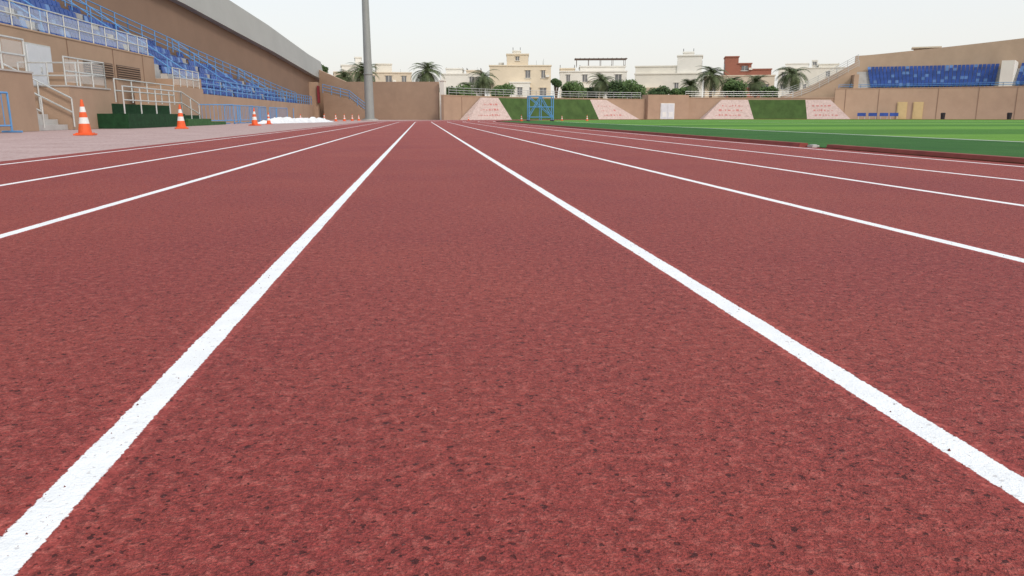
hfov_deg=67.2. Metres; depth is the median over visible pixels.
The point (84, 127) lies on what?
traffic cone
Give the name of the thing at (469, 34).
sky
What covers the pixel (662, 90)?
ficus tree
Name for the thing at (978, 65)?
curved grandstand
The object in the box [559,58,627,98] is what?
white villa
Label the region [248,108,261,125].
traffic cone
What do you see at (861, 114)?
team bench
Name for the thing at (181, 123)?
traffic cone
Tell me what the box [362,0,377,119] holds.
floodlight mast
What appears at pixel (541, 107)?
steel frame stand
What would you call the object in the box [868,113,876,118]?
team bench
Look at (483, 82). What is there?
palm tree
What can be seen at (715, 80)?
palm tree
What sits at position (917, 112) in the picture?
yellow door
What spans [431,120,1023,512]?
lane line
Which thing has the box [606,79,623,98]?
ficus tree
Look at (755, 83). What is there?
palm tree
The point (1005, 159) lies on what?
track kerb
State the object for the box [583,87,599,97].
ficus tree
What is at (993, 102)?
stadium wall
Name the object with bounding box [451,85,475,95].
ficus tree
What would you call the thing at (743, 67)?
windows
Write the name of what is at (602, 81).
palm tree
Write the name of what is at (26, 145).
pavement
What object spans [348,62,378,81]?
palm tree
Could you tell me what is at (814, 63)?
windows
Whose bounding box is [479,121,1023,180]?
lane line
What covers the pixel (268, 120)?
traffic cone
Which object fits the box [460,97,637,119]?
embankment
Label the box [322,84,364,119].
ramp with railing
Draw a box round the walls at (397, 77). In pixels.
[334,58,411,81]
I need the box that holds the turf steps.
[97,103,225,128]
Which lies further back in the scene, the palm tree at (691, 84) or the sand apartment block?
the sand apartment block
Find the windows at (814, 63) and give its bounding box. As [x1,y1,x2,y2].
[780,62,829,88]
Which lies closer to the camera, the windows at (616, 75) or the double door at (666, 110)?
the double door at (666, 110)
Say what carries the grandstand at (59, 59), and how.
on the pavement
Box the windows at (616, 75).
[560,65,624,81]
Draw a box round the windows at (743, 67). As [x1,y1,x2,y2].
[703,64,768,97]
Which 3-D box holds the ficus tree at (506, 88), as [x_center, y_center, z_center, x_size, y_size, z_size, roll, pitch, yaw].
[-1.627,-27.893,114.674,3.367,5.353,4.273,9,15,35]
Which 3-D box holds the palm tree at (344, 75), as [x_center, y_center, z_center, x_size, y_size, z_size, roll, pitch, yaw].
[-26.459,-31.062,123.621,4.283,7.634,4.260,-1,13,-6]
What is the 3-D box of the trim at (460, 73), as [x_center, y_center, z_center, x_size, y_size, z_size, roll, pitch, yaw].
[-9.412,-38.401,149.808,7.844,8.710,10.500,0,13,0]
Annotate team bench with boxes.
[857,113,865,118]
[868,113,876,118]
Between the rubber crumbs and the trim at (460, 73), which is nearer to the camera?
the rubber crumbs
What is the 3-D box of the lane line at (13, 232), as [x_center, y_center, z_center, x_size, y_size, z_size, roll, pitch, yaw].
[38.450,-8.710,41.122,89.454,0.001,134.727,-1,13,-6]
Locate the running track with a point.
(742, 449)
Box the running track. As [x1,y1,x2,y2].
[0,119,1023,575]
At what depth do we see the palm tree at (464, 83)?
127.54 m
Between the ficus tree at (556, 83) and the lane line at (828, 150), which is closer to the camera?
the lane line at (828, 150)
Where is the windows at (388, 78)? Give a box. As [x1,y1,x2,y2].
[354,59,405,81]
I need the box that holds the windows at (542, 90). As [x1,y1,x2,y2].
[516,47,545,94]
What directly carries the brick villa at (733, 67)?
on the ground
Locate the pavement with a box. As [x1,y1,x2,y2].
[0,119,1015,163]
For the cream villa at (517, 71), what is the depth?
135.08 m
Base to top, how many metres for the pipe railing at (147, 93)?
1.877 m
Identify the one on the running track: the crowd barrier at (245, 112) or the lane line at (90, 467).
the lane line at (90, 467)
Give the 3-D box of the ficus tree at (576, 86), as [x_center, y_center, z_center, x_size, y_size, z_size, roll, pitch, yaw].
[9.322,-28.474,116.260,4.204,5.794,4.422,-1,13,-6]
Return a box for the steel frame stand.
[526,96,553,120]
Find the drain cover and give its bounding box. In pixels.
[807,144,818,147]
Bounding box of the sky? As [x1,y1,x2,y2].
[230,0,1023,97]
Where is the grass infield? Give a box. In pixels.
[502,119,1023,162]
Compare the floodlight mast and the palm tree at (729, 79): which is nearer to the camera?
the floodlight mast
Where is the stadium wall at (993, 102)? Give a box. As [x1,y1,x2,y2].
[441,86,1023,119]
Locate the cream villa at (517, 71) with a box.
[489,47,551,97]
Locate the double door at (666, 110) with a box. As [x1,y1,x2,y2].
[660,103,674,118]
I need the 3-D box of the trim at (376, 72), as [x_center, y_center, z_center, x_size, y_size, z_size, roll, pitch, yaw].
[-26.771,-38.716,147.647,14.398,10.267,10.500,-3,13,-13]
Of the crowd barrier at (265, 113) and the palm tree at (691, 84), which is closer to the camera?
the crowd barrier at (265, 113)
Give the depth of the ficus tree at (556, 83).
114.55 m
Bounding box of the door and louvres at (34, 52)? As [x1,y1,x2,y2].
[24,42,141,84]
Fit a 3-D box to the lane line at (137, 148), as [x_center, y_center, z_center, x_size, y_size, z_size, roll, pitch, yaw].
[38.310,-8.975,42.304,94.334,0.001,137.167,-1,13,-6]
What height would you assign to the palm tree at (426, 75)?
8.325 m
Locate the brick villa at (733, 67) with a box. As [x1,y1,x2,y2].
[703,56,775,97]
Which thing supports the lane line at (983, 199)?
on the running track
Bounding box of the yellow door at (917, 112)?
[912,102,923,118]
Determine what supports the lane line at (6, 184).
on the running track
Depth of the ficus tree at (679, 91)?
118.98 m
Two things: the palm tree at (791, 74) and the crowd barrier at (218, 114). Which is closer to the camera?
the crowd barrier at (218, 114)
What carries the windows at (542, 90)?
in the cream villa at (517, 71)
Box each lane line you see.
[0,119,564,164]
[0,119,580,186]
[0,120,452,239]
[0,120,465,575]
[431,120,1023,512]
[449,120,1023,263]
[465,121,1023,206]
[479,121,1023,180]
[494,121,1023,166]
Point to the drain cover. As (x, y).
(813, 146)
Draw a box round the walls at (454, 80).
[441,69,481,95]
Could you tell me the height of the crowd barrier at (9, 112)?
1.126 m
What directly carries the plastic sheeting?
on the pavement
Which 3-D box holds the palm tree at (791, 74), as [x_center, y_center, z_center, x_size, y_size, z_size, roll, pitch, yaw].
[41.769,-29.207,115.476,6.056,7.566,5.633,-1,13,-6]
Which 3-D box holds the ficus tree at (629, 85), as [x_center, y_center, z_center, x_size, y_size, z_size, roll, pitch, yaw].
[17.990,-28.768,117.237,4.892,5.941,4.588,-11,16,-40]
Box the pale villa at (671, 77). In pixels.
[634,49,702,96]
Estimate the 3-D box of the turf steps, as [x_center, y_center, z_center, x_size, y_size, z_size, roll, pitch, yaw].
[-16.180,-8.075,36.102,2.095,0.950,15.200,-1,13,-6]
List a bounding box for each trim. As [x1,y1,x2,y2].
[333,57,411,81]
[441,68,479,76]
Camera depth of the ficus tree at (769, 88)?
115.24 m
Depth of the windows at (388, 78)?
143.42 m
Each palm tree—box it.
[335,69,354,81]
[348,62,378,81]
[410,62,444,85]
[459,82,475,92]
[469,69,499,95]
[587,72,616,97]
[680,79,699,96]
[696,66,728,96]
[720,77,741,97]
[744,75,768,97]
[773,67,810,92]
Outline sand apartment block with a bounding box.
[777,60,845,97]
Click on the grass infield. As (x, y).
(1002, 134)
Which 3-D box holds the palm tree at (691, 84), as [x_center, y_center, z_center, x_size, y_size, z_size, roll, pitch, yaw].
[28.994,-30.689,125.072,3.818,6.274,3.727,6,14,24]
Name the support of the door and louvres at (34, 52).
in the grandstand at (59, 59)
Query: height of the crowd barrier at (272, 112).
1.126 m
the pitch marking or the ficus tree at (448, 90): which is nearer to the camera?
the pitch marking
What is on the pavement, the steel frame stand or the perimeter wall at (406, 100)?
the perimeter wall at (406, 100)
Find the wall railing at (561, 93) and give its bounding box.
[448,82,1016,98]
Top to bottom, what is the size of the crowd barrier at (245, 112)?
1.126 m
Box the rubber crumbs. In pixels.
[0,157,1022,575]
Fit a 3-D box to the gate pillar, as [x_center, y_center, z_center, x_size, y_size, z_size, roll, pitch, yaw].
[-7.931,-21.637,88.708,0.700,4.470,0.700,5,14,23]
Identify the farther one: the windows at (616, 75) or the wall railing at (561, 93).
the windows at (616, 75)
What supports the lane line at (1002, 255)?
on the running track
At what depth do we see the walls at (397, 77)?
143.48 m
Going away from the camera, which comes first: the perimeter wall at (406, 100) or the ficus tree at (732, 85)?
the perimeter wall at (406, 100)
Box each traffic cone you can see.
[73,99,96,134]
[175,104,188,128]
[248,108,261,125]
[266,112,271,123]
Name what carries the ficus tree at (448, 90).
on the ground
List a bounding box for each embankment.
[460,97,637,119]
[700,100,849,118]
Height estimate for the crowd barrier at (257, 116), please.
1.126 m
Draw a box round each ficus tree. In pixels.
[321,64,328,72]
[439,86,453,94]
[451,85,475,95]
[490,82,515,96]
[550,78,561,97]
[560,80,586,97]
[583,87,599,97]
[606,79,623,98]
[616,79,648,98]
[647,85,670,94]
[668,87,688,94]
[722,79,748,97]
[759,86,778,97]
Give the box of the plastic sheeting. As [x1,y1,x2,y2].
[258,117,332,123]
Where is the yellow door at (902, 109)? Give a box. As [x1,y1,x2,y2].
[896,102,907,118]
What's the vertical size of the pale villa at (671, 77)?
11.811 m
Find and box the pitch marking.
[576,121,1017,141]
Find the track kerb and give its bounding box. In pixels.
[496,119,1023,163]
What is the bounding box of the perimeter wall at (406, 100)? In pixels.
[319,70,439,119]
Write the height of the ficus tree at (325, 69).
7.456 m
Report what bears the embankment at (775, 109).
on the pavement
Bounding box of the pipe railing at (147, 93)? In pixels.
[113,78,200,118]
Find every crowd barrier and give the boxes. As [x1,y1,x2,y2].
[0,91,22,132]
[199,104,235,123]
[224,105,244,123]
[235,105,252,122]
[246,106,259,122]
[259,106,266,121]
[269,107,276,118]
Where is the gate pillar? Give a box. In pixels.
[439,80,446,119]
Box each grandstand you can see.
[0,0,322,132]
[781,38,1023,97]
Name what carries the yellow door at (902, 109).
attached to the stadium wall at (993, 102)
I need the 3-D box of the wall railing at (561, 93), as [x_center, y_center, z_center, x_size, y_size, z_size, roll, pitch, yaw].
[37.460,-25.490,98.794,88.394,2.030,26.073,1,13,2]
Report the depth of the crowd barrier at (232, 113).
47.53 m

